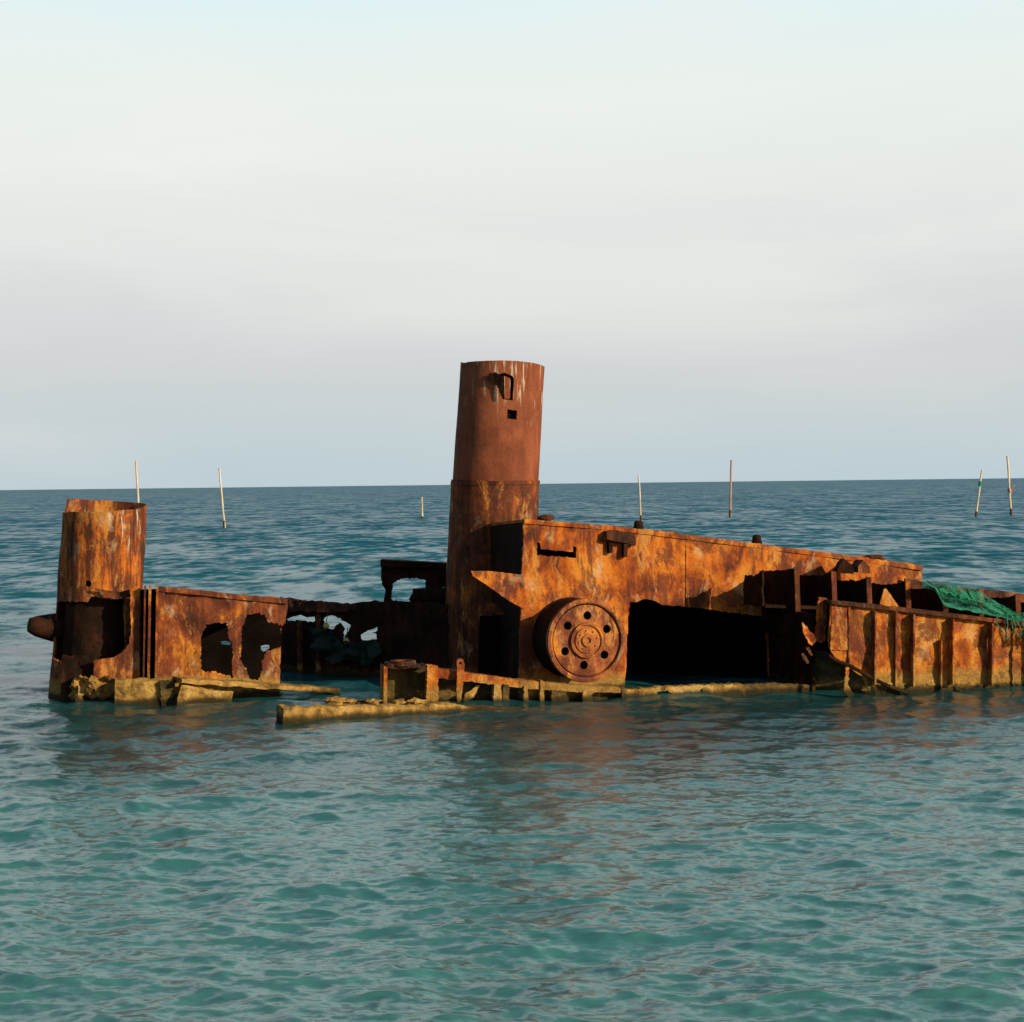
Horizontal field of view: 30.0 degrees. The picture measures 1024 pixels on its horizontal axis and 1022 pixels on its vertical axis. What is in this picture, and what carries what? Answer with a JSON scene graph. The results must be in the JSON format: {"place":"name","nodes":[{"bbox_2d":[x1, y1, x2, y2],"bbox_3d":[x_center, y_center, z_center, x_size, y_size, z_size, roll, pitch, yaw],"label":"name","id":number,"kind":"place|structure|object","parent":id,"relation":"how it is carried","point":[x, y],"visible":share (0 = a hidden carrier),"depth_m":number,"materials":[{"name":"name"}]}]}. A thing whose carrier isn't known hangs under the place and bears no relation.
{"place":"outdoors","nodes":[
{"label":"outdoors","id":0,"kind":"place"},
{"bbox_2d":[0,478,1023,1021],"bbox_3d":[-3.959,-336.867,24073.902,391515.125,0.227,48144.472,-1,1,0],"label":"sea","id":1,"kind":"structure","parent":0,"point":[772,856],"depth_m":18.18,"materials":[{"name":"liquid"}]},
{"bbox_2d":[135,461,138,502],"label":"mooring pole","id":2,"kind":"object","parent":1,"relation":"in","point":[137,485],"visible":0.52,"depth_m":176.49,"materials":[{"name":"brown wood"}]},
{"bbox_2d":[115,677,161,705],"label":"crusted slab","id":3,"kind":"structure","parent":1,"relation":"in","point":[142,691],"depth_m":28.46,"materials":[{"name":"beige stone"}]},
{"bbox_2d":[160,679,175,705],"bbox_3d":[-5.127,2.776,28.479,0.230,0.528,0.124,-1,1,-9],"label":"weedy post","id":4,"kind":"object","parent":1,"relation":"in","point":[167,690],"visible":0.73,"depth_m":28.45,"materials":[{"name":"wood"}]},
{"bbox_2d":[218,468,225,527],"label":"mooring pole","id":5,"kind":"object","parent":1,"relation":"in","point":[223,515],"visible":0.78,"depth_m":150.44,"materials":[{"name":"brown wood"}]},
{"bbox_2d":[172,676,339,704],"bbox_3d":[-3.842,2.795,28.986,2.619,0.684,0.525,-1,1,-23],"label":"crusted plank","id":6,"kind":"object","parent":1,"relation":"in","point":[189,692],"visible":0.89,"depth_m":28.53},
{"bbox_2d":[276,696,533,724],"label":"crusted beam","id":7,"kind":"structure","parent":1,"relation":"in","point":[340,708],"depth_m":26.53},
{"bbox_2d":[421,497,423,518],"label":"mooring pole","id":8,"kind":"object","parent":1,"relation":"in","point":[422,516],"visible":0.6,"depth_m":180.03,"materials":[{"name":"brown wood"}]},
{"bbox_2d":[27,360,1023,703],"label":"shipwreck","id":9,"kind":"object","parent":1,"relation":"in","point":[517,596],"visible":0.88,"depth_m":29.68,"materials":[{"name":"metal"}]},
{"bbox_2d":[323,613,328,628],"bbox_3d":[-3.144,1.857,32.343,0.110,0.277,0.104,-1,1,-22],"label":"net float","id":10,"kind":"object","parent":9,"relation":"hanging from","point":[325,625],"visible":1,"depth_m":32.31,"materials":[{"name":"yellow plastic"}]},
{"bbox_2d":[307,627,382,666],"bbox_3d":[-2.786,2.277,32.048,1.534,0.635,0.324,0,1,33],"label":"net scrap","id":11,"kind":"object","parent":9,"relation":"hanging from","point":[365,652],"visible":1,"depth_m":32.07,"materials":[{"name":"fabric"}]},
{"bbox_2d":[343,627,348,643],"bbox_3d":[-2.784,2.096,32.092,0.111,0.279,0.102,-1,1,-22],"label":"net float","id":12,"kind":"object","parent":9,"relation":"hanging from","point":[345,639],"visible":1,"depth_m":32.07,"materials":[{"name":"yellow plastic"}]},
{"bbox_2d":[922,580,1023,639],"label":"fishing net","id":13,"kind":"object","parent":9,"relation":"hanging from","point":[968,596],"visible":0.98,"depth_m":29.81,"materials":[{"name":"green fabric"}]},
{"bbox_2d":[638,475,641,520],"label":"mooring pole","id":14,"kind":"object","parent":1,"relation":"in","point":[640,514],"visible":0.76,"depth_m":160.79,"materials":[{"name":"brown wood"}]},
{"bbox_2d":[729,460,731,516],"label":"mooring pole","id":15,"kind":"object","parent":1,"relation":"in","point":[730,496],"visible":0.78,"depth_m":171.87,"materials":[{"name":"brown wood"}]},
{"bbox_2d":[975,470,982,516],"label":"mooring pole","id":16,"kind":"object","parent":1,"relation":"in","point":[977,503],"visible":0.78,"depth_m":158.99,"materials":[{"name":"brown wood"}]},
{"bbox_2d":[1006,456,1014,515],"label":"mooring pole","id":17,"kind":"object","parent":1,"relation":"in","point":[1009,490],"visible":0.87,"depth_m":163.59,"materials":[{"name":"brown wood"}]},
{"bbox_2d":[0,0,1023,489],"label":"sky","id":18,"kind":"structure","parent":0,"point":[263,243],"materials":[{"name":"white"}]}
]}

